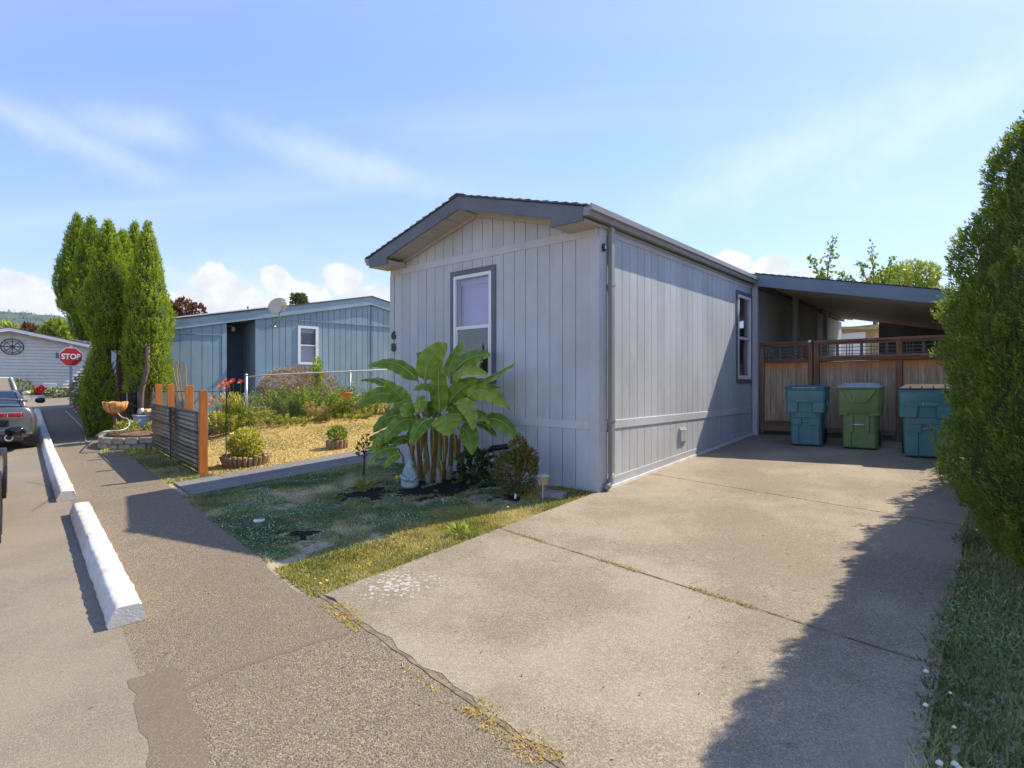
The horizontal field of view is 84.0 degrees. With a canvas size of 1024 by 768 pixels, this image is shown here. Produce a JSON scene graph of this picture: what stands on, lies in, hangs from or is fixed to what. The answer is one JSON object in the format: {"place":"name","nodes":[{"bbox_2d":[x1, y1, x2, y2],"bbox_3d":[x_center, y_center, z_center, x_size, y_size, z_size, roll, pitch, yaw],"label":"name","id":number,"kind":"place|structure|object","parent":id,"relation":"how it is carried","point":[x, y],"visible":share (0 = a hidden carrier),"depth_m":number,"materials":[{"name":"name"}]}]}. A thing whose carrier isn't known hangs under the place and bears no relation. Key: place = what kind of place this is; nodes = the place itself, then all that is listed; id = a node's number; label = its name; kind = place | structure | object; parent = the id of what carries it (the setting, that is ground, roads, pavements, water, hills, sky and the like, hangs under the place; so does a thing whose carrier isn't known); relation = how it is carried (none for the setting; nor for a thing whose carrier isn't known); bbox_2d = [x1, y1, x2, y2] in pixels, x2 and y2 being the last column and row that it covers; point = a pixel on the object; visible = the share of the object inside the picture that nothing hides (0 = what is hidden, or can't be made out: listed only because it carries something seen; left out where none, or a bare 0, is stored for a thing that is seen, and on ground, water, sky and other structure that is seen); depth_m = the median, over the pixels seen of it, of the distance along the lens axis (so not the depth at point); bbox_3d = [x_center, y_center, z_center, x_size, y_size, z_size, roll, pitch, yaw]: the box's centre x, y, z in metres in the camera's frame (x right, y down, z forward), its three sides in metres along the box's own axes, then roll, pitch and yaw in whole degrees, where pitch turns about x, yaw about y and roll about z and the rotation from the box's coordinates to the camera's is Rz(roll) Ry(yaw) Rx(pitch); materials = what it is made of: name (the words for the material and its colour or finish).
{"place":"outdoors","nodes":[
{"label":"outdoors","id":0,"kind":"place"},
{"bbox_2d":[0,311,90,343],"bbox_3d":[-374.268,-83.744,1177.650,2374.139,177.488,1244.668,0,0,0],"label":"hill","id":1,"kind":"structure","parent":0,"point":[18,318],"depth_m":1327.20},
{"bbox_2d":[0,310,90,342],"bbox_3d":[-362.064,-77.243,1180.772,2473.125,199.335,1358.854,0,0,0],"label":"hill forest","id":2,"kind":"object","parent":1,"relation":"on","point":[34,318],"depth_m":1327.46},
{"bbox_2d":[0,397,209,767],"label":"road","id":3,"kind":"structure","parent":0,"point":[77,690],"depth_m":3.23,"materials":[{"name":"concrete"}]},
{"bbox_2d":[0,426,25,542],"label":"parked car","id":4,"kind":"object","parent":3,"relation":"on","point":[15,431],"visible":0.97,"depth_m":7.52,"materials":[{"name":"black"}]},
{"bbox_2d":[0,377,29,394],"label":"parked car","id":5,"kind":"object","parent":3,"relation":"on","point":[7,383],"visible":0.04,"depth_m":17.02,"materials":[{"name":"silver metal"}]},
{"bbox_2d":[0,390,44,447],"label":"parked car","id":6,"kind":"object","parent":3,"relation":"on","point":[15,410],"visible":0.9,"depth_m":12.74,"materials":[{"name":"grey"}]},
{"bbox_2d":[34,408,76,501],"bbox_3d":[-12.103,1.245,14.734,0.229,0.631,18.888,0,0,-41],"label":"wheel stop","id":7,"kind":"object","parent":3,"relation":"on","point":[62,487],"visible":0.88,"depth_m":9.65,"materials":[{"name":"white paint"}]},
{"bbox_2d":[69,502,145,629],"bbox_3d":[-3.887,1.509,5.329,0.225,0.182,4.112,0,0,-41],"label":"wheel stop","id":8,"kind":"object","parent":3,"relation":"on","point":[120,603],"visible":1,"depth_m":4.44,"materials":[{"name":"white paint"}]},
{"bbox_2d":[124,372,165,408],"bbox_3d":[-9.542,0.333,14.890,0.974,1.308,0.307,0,0,-25],"label":"bare trunk","id":9,"kind":"object","parent":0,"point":[151,397],"visible":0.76,"depth_m":14.87,"materials":[{"name":"brown plant"}]},
{"bbox_2d":[230,403,275,423],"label":"weedy grass","id":10,"kind":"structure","parent":0,"point":[258,412],"depth_m":14.19,"materials":[{"name":"green plant"}]},
{"bbox_2d":[178,460,594,597],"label":"lawn grass","id":11,"kind":"structure","parent":0,"point":[205,503],"depth_m":6.29,"materials":[{"name":"plant"}]},
{"bbox_2d":[0,0,1023,327],"label":"sky","id":12,"kind":"structure","parent":0,"point":[269,148],"materials":[{"name":"blue"}]},
{"bbox_2d":[77,403,1023,767],"bbox_3d":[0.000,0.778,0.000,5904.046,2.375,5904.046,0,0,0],"label":"ground","id":13,"kind":"structure","parent":0,"point":[445,489],"depth_m":6.30,"materials":[{"name":"plant"}]},
{"bbox_2d":[0,319,19,328],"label":"round tree","id":14,"kind":"object","parent":13,"relation":"on","point":[6,323],"visible":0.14,"depth_m":59.82,"materials":[{"name":"green plant"}]},
{"bbox_2d":[14,378,35,394],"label":"bed plant","id":15,"kind":"object","parent":13,"relation":"on","point":[17,380],"visible":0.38,"depth_m":29.54,"materials":[{"name":"green plant"}]},
{"bbox_2d":[20,321,38,331],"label":"red maple","id":16,"kind":"object","parent":13,"relation":"on","point":[28,326],"visible":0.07,"depth_m":59.75,"materials":[{"name":"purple plant"}]},
{"bbox_2d":[23,393,65,398],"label":"street kerb","id":17,"kind":"structure","parent":13,"relation":"on","point":[33,396],"depth_m":29.18,"materials":[{"name":"white paint"}]},
{"bbox_2d":[0,327,92,393],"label":"white house","id":18,"kind":"structure","parent":13,"relation":"on","point":[36,361],"depth_m":30.68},
{"bbox_2d":[0,338,23,354],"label":"wagon wheel","id":19,"kind":"object","parent":18,"relation":"attached to","point":[11,346],"visible":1,"depth_m":30.01,"materials":[{"name":"black"}]},
{"bbox_2d":[35,316,75,340],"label":"green tree","id":20,"kind":"object","parent":13,"relation":"on","point":[56,327],"visible":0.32,"depth_m":54.40,"materials":[{"name":"green plant"}]},
{"bbox_2d":[42,386,68,397],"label":"bed plant","id":21,"kind":"object","parent":13,"relation":"on","point":[48,392],"visible":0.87,"depth_m":29.38,"materials":[{"name":"green plant"}]},
{"bbox_2d":[50,211,85,311],"bbox_3d":[-13.101,-3.679,17.175,1.300,3.100,1.311,0,0,0],"label":"columnar evergreen","id":22,"kind":"object","parent":13,"relation":"on","point":[64,259],"visible":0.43,"depth_m":16.84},
{"bbox_2d":[59,345,81,407],"bbox_3d":[-18.013,-0.185,23.236,0.750,2.767,0.124,0,0,-41],"label":"stop sign","id":23,"kind":"object","parent":13,"relation":"on","point":[69,356],"visible":0.98,"depth_m":23.20,"materials":[{"name":"red metal"}]},
{"bbox_2d":[67,373,83,406],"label":"flower bush","id":24,"kind":"object","parent":13,"relation":"on","point":[73,383],"visible":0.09,"depth_m":21.79,"materials":[{"name":"green plant"}]},
{"bbox_2d":[71,384,83,413],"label":"flower bush","id":25,"kind":"object","parent":13,"relation":"on","point":[76,400],"visible":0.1,"depth_m":19.99,"materials":[{"name":"green plant"}]},
{"bbox_2d":[59,213,100,341],"bbox_3d":[-12.166,-3.041,16.377,1.349,3.768,1.477,0,0,23],"label":"columnar evergreen","id":26,"kind":"object","parent":13,"relation":"on","point":[85,245],"visible":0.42,"depth_m":16.08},
{"bbox_2d":[78,339,119,436],"bbox_3d":[-10.841,0.124,14.919,0.879,2.706,0.882,0,0,38],"label":"columnar evergreen","id":27,"kind":"object","parent":13,"relation":"on","point":[96,385],"visible":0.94,"depth_m":14.71,"materials":[{"name":"green plant"}]},
{"bbox_2d":[72,217,129,429],"bbox_3d":[-10.813,-1.501,15.188,1.406,5.915,1.348,0,0,0],"label":"columnar evergreen","id":28,"kind":"object","parent":13,"relation":"on","point":[100,299],"visible":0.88,"depth_m":14.89,"materials":[{"name":"green plant"}]},
{"bbox_2d":[101,401,128,427],"bbox_3d":[-9.688,0.921,13.900,0.550,0.995,0.554,0,0,0],"label":"coir basket","id":29,"kind":"object","parent":13,"relation":"on","point":[114,408],"visible":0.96,"depth_m":13.76,"materials":[{"name":"wicker"}]},
{"bbox_2d":[106,328,125,426],"bbox_3d":[-10.679,-0.236,15.065,0.928,2.775,0.349,0,0,0],"label":"bare trunk","id":30,"kind":"object","parent":13,"relation":"on","point":[119,419],"visible":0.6,"depth_m":15.08,"materials":[{"name":"brown plant"}]},
{"bbox_2d":[116,345,127,428],"bbox_3d":[-10.756,-0.062,15.439,1.160,2.637,0.640,0,0,0],"label":"bare trunk","id":31,"kind":"object","parent":13,"relation":"on","point":[119,381],"visible":0.34,"depth_m":15.55,"materials":[{"name":"brown plant"}]},
{"bbox_2d":[112,350,134,426],"bbox_3d":[-10.739,0.092,15.755,1.033,2.558,0.577,0,0,-20],"label":"bare trunk","id":32,"kind":"object","parent":13,"relation":"on","point":[131,409],"visible":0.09,"depth_m":15.75,"materials":[{"name":"brown plant"}]},
{"bbox_2d":[116,227,136,428],"bbox_3d":[-10.870,-1.489,15.895,1.182,5.807,1.310,0,0,21],"label":"columnar evergreen","id":33,"kind":"object","parent":13,"relation":"on","point":[126,243],"visible":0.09,"depth_m":15.83,"materials":[{"name":"green plant"}]},
{"bbox_2d":[100,445,161,456],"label":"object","id":34,"kind":"object","parent":13,"relation":"on","point":[132,451],"visible":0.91,"depth_m":11.55,"materials":[{"name":"green plant"}]},
{"bbox_2d":[127,220,141,414],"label":"columnar evergreen","id":35,"kind":"object","parent":13,"relation":"on","point":[134,230],"visible":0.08,"depth_m":16.72,"materials":[{"name":"green plant"}]},
{"bbox_2d":[132,408,151,427],"bbox_3d":[-9.087,0.996,14.081,0.400,0.800,0.440,0,0,39],"label":"planter","id":36,"kind":"object","parent":13,"relation":"on","point":[142,418],"visible":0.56,"depth_m":13.92,"materials":[{"name":"ceramic"}]},
{"bbox_2d":[129,344,156,414],"bbox_3d":[-9.480,0.142,14.570,1.318,2.338,0.393,0,0,13],"label":"bare trunk","id":37,"kind":"object","parent":13,"relation":"on","point":[145,373],"visible":0.81,"depth_m":14.65,"materials":[{"name":"brown plant"}]},
{"bbox_2d":[118,220,177,408],"bbox_3d":[-9.769,-1.483,15.205,1.406,5.838,1.356,0,0,0],"label":"columnar evergreen","id":38,"kind":"object","parent":13,"relation":"on","point":[147,303],"visible":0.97,"depth_m":14.92,"materials":[{"name":"green plant"}]},
{"bbox_2d":[97,427,223,449],"bbox_3d":[-8.436,1.296,13.967,2.891,0.542,2.866,0,0,0],"label":"stone ring","id":39,"kind":"object","parent":13,"relation":"on","point":[141,438],"visible":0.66,"depth_m":12.70,"materials":[{"name":"stone"}]},
{"bbox_2d":[112,419,152,432],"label":"ring shrub","id":40,"kind":"object","parent":39,"relation":"on","point":[136,425],"visible":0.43,"depth_m":13.25,"materials":[{"name":"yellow plant"}]},
{"bbox_2d":[121,448,214,484],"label":"grass","id":41,"kind":"structure","parent":13,"relation":"on","point":[170,470],"depth_m":9.95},
{"bbox_2d":[171,368,181,407],"bbox_3d":[-9.156,0.382,15.600,0.980,1.690,0.075,0,0,40],"label":"lumber","id":42,"kind":"object","parent":13,"relation":"on","point":[177,393],"visible":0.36,"depth_m":15.65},
{"bbox_2d":[150,384,207,474],"bbox_3d":[-6.490,0.760,10.990,0.284,1.517,4.770,0,0,-41],"label":"panel fence","id":43,"kind":"object","parent":13,"relation":"on","point":[187,442],"visible":0.98,"depth_m":10.35,"materials":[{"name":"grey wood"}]},
{"bbox_2d":[175,362,184,408],"bbox_3d":[-9.154,0.283,15.750,0.918,1.828,0.084,0,0,44],"label":"lumber","id":44,"kind":"object","parent":13,"relation":"on","point":[181,394],"visible":0.64,"depth_m":15.79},
{"bbox_2d":[166,295,207,316],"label":"purple plum tree","id":45,"kind":"object","parent":13,"relation":"on","point":[182,302],"visible":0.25,"depth_m":32.82,"materials":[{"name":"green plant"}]},
{"bbox_2d":[208,409,257,434],"bbox_3d":[-6.827,0.889,13.602,1.430,0.591,0.966,0,0,0],"label":"leafy mound","id":46,"kind":"object","parent":13,"relation":"on","point":[232,424],"visible":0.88,"depth_m":13.46,"materials":[{"name":"green plant"}]},
{"bbox_2d":[208,378,260,425],"bbox_3d":[-7.056,0.450,14.225,1.560,1.213,1.286,0,0,15],"label":"daylily clump","id":47,"kind":"object","parent":13,"relation":"on","point":[234,400],"visible":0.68,"depth_m":14.21,"materials":[{"name":"green plant"}]},
{"bbox_2d":[89,296,389,412],"bbox_3d":[-9.089,-0.968,24.902,14.220,4.305,12.720,0,0,-41],"label":"blue home","id":48,"kind":"object","parent":13,"relation":"on","point":[212,350],"visible":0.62,"depth_m":18.41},
{"bbox_2d":[227,332,241,395],"bbox_3d":[-9.070,-0.642,18.374,0.680,2.054,0.118,0,0,-41],"label":"door","id":49,"kind":"structure","parent":48,"relation":"in","point":[234,340],"depth_m":18.45,"materials":[{"name":"blue paint"}]},
{"bbox_2d":[268,298,288,328],"bbox_3d":[-7.137,-2.183,17.300,0.368,0.902,1.259,0,0,-44],"label":"satellite dish","id":50,"kind":"object","parent":48,"relation":"attached to","point":[277,305],"visible":1,"depth_m":17.33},
{"bbox_2d":[298,325,318,364],"bbox_3d":[-6.752,-1.270,18.765,0.680,1.260,0.195,0,0,-41],"label":"window","id":51,"kind":"structure","parent":48,"relation":"in","point":[306,345],"depth_m":18.80,"materials":[{"name":"white plastic"}]},
{"bbox_2d":[219,451,270,467],"bbox_3d":[-4.693,1.339,10.037,0.848,0.240,0.830,0,0,0],"label":"log planter","id":52,"kind":"object","parent":13,"relation":"on","point":[227,460],"visible":0.77,"depth_m":9.73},
{"bbox_2d":[226,426,265,459],"bbox_3d":[-4.679,1.058,10.033,0.675,0.663,0.603,0,0,0],"label":"variegated shrub","id":53,"kind":"object","parent":52,"relation":"in","point":[255,442],"visible":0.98,"depth_m":9.90,"materials":[{"name":"yellow plant"}]},
{"bbox_2d":[235,413,316,425],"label":"front weeds","id":54,"kind":"object","parent":13,"relation":"on","point":[282,420],"visible":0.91,"depth_m":13.93,"materials":[{"name":"green plant"}]},
{"bbox_2d":[174,449,389,494],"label":"garden walk","id":55,"kind":"structure","parent":13,"relation":"on","point":[217,482],"depth_m":9.03,"materials":[{"name":"concrete"}]},
{"bbox_2d":[243,383,322,417],"bbox_3d":[-6.150,0.437,15.405,1.866,0.934,1.354,0,0,10],"label":"tall perennial","id":56,"kind":"object","parent":13,"relation":"on","point":[276,407],"visible":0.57,"depth_m":15.23,"materials":[{"name":"green plant"}]},
{"bbox_2d":[254,386,312,409],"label":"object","id":57,"kind":"object","parent":13,"relation":"on","point":[257,390],"visible":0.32,"depth_m":16.94,"materials":[{"name":"green plant"}]},
{"bbox_2d":[208,413,386,474],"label":"straw lawn","id":58,"kind":"structure","parent":13,"relation":"on","point":[276,431],"depth_m":12.26,"materials":[{"name":"yellow plant"}]},
{"bbox_2d":[256,365,341,410],"bbox_3d":[-6.204,0.116,16.594,2.444,1.408,1.834,0,0,0],"label":"barberry bush","id":59,"kind":"object","parent":13,"relation":"on","point":[302,377],"visible":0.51,"depth_m":16.37,"materials":[{"name":"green plant"}]},
{"bbox_2d":[289,292,309,303],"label":"fir tree","id":60,"kind":"object","parent":13,"relation":"on","point":[299,298],"visible":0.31,"depth_m":59.58,"materials":[{"name":"green plant"}]},
{"bbox_2d":[40,408,564,767],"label":"footpath","id":61,"kind":"structure","parent":13,"relation":"on","point":[293,702],"depth_m":3.28,"materials":[{"name":"concrete"}]},
{"bbox_2d":[320,601,563,763],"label":"seam weeds","id":62,"kind":"object","parent":61,"relation":"on","point":[469,711],"visible":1,"depth_m":2.62,"materials":[{"name":"yellow plant"}]},
{"bbox_2d":[104,462,924,757],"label":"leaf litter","id":63,"kind":"object","parent":61,"relation":"on","point":[456,630],"visible":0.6,"depth_m":4.04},
{"bbox_2d":[903,505,1023,767],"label":"hedge verge","id":64,"kind":"structure","parent":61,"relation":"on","point":[968,652],"depth_m":2.89,"materials":[{"name":"green plant"}]},
{"bbox_2d":[923,504,1023,767],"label":"verge clover","id":65,"kind":"object","parent":64,"relation":"on","point":[992,602],"depth_m":3.42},
{"bbox_2d":[244,369,387,426],"bbox_3d":[-4.548,0.304,15.812,5.424,1.686,0.084,0,0,-41],"label":"chain link fence","id":66,"kind":"object","parent":13,"relation":"on","point":[247,386],"visible":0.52,"depth_m":14.78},
{"bbox_2d":[339,386,352,400],"bbox_3d":[-4.318,0.244,14.800,0.366,0.411,0.331,0,0,0],"label":"cone basket","id":67,"kind":"object","parent":66,"relation":"hanging from","point":[346,395],"visible":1,"depth_m":14.74,"materials":[{"name":"orange wicker"}]},
{"bbox_2d":[310,356,322,411],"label":"dwarf conifer","id":68,"kind":"object","parent":13,"relation":"on","point":[317,368],"visible":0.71,"depth_m":16.14,"materials":[{"name":"green plant"}]},
{"bbox_2d":[268,382,365,417],"bbox_3d":[-5.329,0.397,15.510,2.629,0.999,1.682,0,0,0],"label":"leafy bush","id":69,"kind":"object","parent":13,"relation":"on","point":[300,403],"visible":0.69,"depth_m":15.16,"materials":[{"name":"green plant"}]},
{"bbox_2d":[300,400,336,420],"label":"dry stalks","id":70,"kind":"object","parent":13,"relation":"on","point":[312,412],"visible":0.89,"depth_m":14.73,"materials":[{"name":"green plant"}]},
{"bbox_2d":[314,390,358,416],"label":"dark perennial","id":71,"kind":"object","parent":13,"relation":"on","point":[344,405],"visible":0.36,"depth_m":15.45,"materials":[{"name":"green plant"}]},
{"bbox_2d":[325,439,348,449],"bbox_3d":[-3.475,1.201,11.316,0.448,0.213,0.442,0,0,0],"label":"log planter","id":72,"kind":"object","parent":13,"relation":"on","point":[338,444],"visible":0.86,"depth_m":11.15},
{"bbox_2d":[326,424,347,440],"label":"green shrub","id":73,"kind":"object","parent":72,"relation":"in","point":[334,430],"visible":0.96,"depth_m":11.24,"materials":[{"name":"green plant"}]},
{"bbox_2d":[309,411,373,419],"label":"edge weeds","id":74,"kind":"object","parent":13,"relation":"on","point":[356,415],"visible":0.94,"depth_m":14.95,"materials":[{"name":"green plant"}]},
{"bbox_2d":[325,382,373,408],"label":"grey bush","id":75,"kind":"object","parent":13,"relation":"on","point":[354,390],"visible":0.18,"depth_m":16.70,"materials":[{"name":"green plant"}]},
{"bbox_2d":[182,460,528,560],"bbox_3d":[-2.123,1.412,7.348,3.954,0.265,3.809,0,0,43],"label":"clover","id":76,"kind":"object","parent":13,"relation":"on","point":[301,514],"depth_m":6.44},
{"bbox_2d":[338,395,389,414],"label":"yellow flowers","id":77,"kind":"object","parent":13,"relation":"on","point":[373,410],"visible":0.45,"depth_m":15.90,"materials":[{"name":"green plant"}]},
{"bbox_2d":[355,433,372,475],"bbox_3d":[-2.226,1.067,8.567,0.291,0.696,0.251,0,0,0],"label":"rose stick","id":78,"kind":"object","parent":13,"relation":"on","point":[361,444],"visible":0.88,"depth_m":8.55,"materials":[{"name":"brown plant"}]},
{"bbox_2d":[399,460,418,488],"bbox_3d":[-1.388,1.211,7.681,0.253,0.377,0.217,0,0,0],"label":"garden statue","id":79,"kind":"object","parent":13,"relation":"on","point":[408,476],"visible":0.99,"depth_m":7.63,"materials":[{"name":"white stone"}]},
{"bbox_2d":[274,484,593,597],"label":"verge grass","id":80,"kind":"structure","parent":13,"relation":"on","point":[533,490],"depth_m":5.29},
{"bbox_2d":[355,342,517,482],"bbox_3d":[-1.113,0.424,7.958,2.552,2.072,1.000,0,0,10],"label":"banana plant","id":81,"kind":"object","parent":13,"relation":"on","point":[458,397],"visible":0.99,"depth_m":7.84,"materials":[{"name":"green plant"}]},
{"bbox_2d":[442,518,477,537],"bbox_3d":[-0.483,1.419,5.487,0.368,0.241,0.336,0,0,35],"label":"dandelion rosette","id":82,"kind":"object","parent":13,"relation":"on","point":[463,526],"visible":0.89,"depth_m":5.50,"materials":[{"name":"green plant"}]},
{"bbox_2d":[452,445,489,483],"bbox_3d":[-0.556,1.127,7.901,0.558,0.603,0.499,0,0,0],"label":"leafy perennial","id":83,"kind":"object","parent":13,"relation":"on","point":[479,454],"visible":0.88,"depth_m":7.82,"materials":[{"name":"green plant"}]},
{"bbox_2d":[492,431,539,495],"bbox_3d":[0.051,1.001,7.059,0.620,0.833,0.591,0,0,0],"label":"andromeda shrub","id":84,"kind":"object","parent":13,"relation":"on","point":[507,457],"visible":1,"depth_m":6.99,"materials":[{"name":"green plant"}]},
{"bbox_2d":[537,473,549,500],"bbox_3d":[0.361,1.240,6.650,0.124,0.380,0.124,0,0,-35],"label":"solar light","id":85,"kind":"object","parent":13,"relation":"on","point":[542,479],"visible":0.93,"depth_m":6.64,"materials":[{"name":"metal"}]},
{"bbox_2d":[540,489,566,499],"bbox_3d":[0.497,1.336,6.800,0.280,0.105,0.180,0,0,25],"label":"paving block","id":86,"kind":"object","parent":13,"relation":"on","point":[557,494],"depth_m":6.73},
{"bbox_2d":[365,193,852,491],"bbox_3d":[4.363,-0.446,13.959,4.420,4.454,15.812,0,0,41],"label":"mobile home","id":87,"kind":"object","parent":13,"relation":"on","point":[623,344],"visible":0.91,"depth_m":8.01,"materials":[{"name":"grey"}]},
{"bbox_2d":[450,264,495,383],"bbox_3d":[-0.411,-0.669,8.551,1.320,2.300,0.556,0,0,41],"label":"window","id":88,"kind":"structure","parent":87,"relation":"in","point":[479,286],"depth_m":8.52,"materials":[{"name":"plastic"}]},
{"bbox_2d":[487,444,508,471],"bbox_3d":[-0.192,1.021,7.879,0.336,0.407,0.111,0,0,29],"label":"drain hose","id":89,"kind":"object","parent":87,"relation":"attached to","point":[490,453],"visible":0.88,"depth_m":7.89,"materials":[{"name":"black plastic"}]},
{"bbox_2d":[736,289,751,382],"bbox_3d":[4.210,-0.669,11.080,0.636,2.300,1.260,0,0,41],"label":"window","id":90,"kind":"structure","parent":87,"relation":"in","point":[747,378],"depth_m":11.00,"materials":[{"name":"plastic"}]},
{"bbox_2d":[805,235,848,280],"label":"young poplar tree","id":91,"kind":"object","parent":13,"relation":"on","point":[822,274],"visible":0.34,"depth_m":21.75,"materials":[{"name":"green plant"}]},
{"bbox_2d":[848,239,905,323],"bbox_3d":[14.942,-2.499,22.978,2.353,6.526,1.523,0,0,0],"label":"young poplar tree","id":92,"kind":"object","parent":13,"relation":"on","point":[874,279],"visible":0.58,"depth_m":23.08,"materials":[{"name":"green plant"}]},
{"bbox_2d":[865,257,944,288],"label":"willow tree","id":93,"kind":"object","parent":13,"relation":"on","point":[909,277],"visible":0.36,"depth_m":29.12,"materials":[{"name":"green plant"}]},
{"bbox_2d":[927,110,1023,573],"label":"arborvitae","id":94,"kind":"object","parent":13,"relation":"on","point":[987,329],"visible":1,"depth_m":3.56,"materials":[{"name":"green plant"}]},
{"bbox_2d":[944,148,1018,470],"bbox_3d":[4.703,-0.731,4.570,1.966,4.280,1.950,0,0,-14],"label":"arborvitae","id":95,"kind":"object","parent":13,"relation":"on","point":[967,357],"depth_m":4.98,"materials":[{"name":"green plant"}]},
{"bbox_2d":[315,430,970,767],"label":"driveway","id":96,"kind":"structure","parent":0,"point":[838,585],"depth_m":3.69,"materials":[{"name":"concrete"}]},
{"bbox_2d":[515,533,757,609],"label":"weeds","id":97,"kind":"object","parent":96,"relation":"on","point":[695,588],"visible":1,"depth_m":4.01,"materials":[{"name":"green plant"}]},
{"bbox_2d":[785,385,830,445],"bbox_3d":[5.160,0.526,9.914,0.643,1.018,0.796,0,0,35],"label":"wheeled bin","id":98,"kind":"object","parent":96,"relation":"on","point":[807,406],"visible":1,"depth_m":9.64,"materials":[{"name":"teal plastic"}]},
{"bbox_2d":[751,272,959,434],"bbox_3d":[8.836,-0.549,13.176,3.770,3.260,8.475,0,0,41],"label":"carport","id":99,"kind":"object","parent":96,"relation":"on","point":[893,310],"visible":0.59,"depth_m":11.56,"materials":[{"name":"metal"}]},
{"bbox_2d":[836,383,884,448],"bbox_3d":[5.768,0.506,9.401,0.639,1.055,0.828,0,0,37],"label":"wheeled bin","id":100,"kind":"object","parent":96,"relation":"on","point":[860,408],"visible":1,"depth_m":9.14,"materials":[{"name":"green plastic"}]},
{"bbox_2d":[813,335,971,441],"bbox_3d":[6.652,0.101,9.776,2.660,1.820,0.100,0,0,41],"label":"wooden fence","id":101,"kind":"object","parent":96,"relation":"on","point":[891,373],"visible":0.5,"depth_m":9.92,"materials":[{"name":"wood"}]},
{"bbox_2d":[760,340,812,432],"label":"gate","id":102,"kind":"structure","parent":101,"relation":"attached to","point":[776,379],"depth_m":11.02,"materials":[{"name":"brown wood"}]},
{"bbox_2d":[897,384,955,457],"bbox_3d":[6.182,0.531,8.504,0.711,1.055,0.792,0,0,33],"label":"wheeled bin","id":103,"kind":"object","parent":96,"relation":"on","point":[921,407],"visible":0.7,"depth_m":8.26,"materials":[{"name":"teal plastic"}]},
{"bbox_2d":[842,324,878,360],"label":"garden shed","id":104,"kind":"structure","parent":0,"point":[859,332],"depth_m":21.27,"materials":[{"name":"beige wood"}]},
{"bbox_2d":[842,332,865,360],"bbox_3d":[12.959,-0.688,21.583,0.028,2.508,0.900,0,0,-26],"label":"door","id":105,"kind":"structure","parent":104,"relation":"in","point":[858,335],"depth_m":21.54,"materials":[{"name":"white plastic"}]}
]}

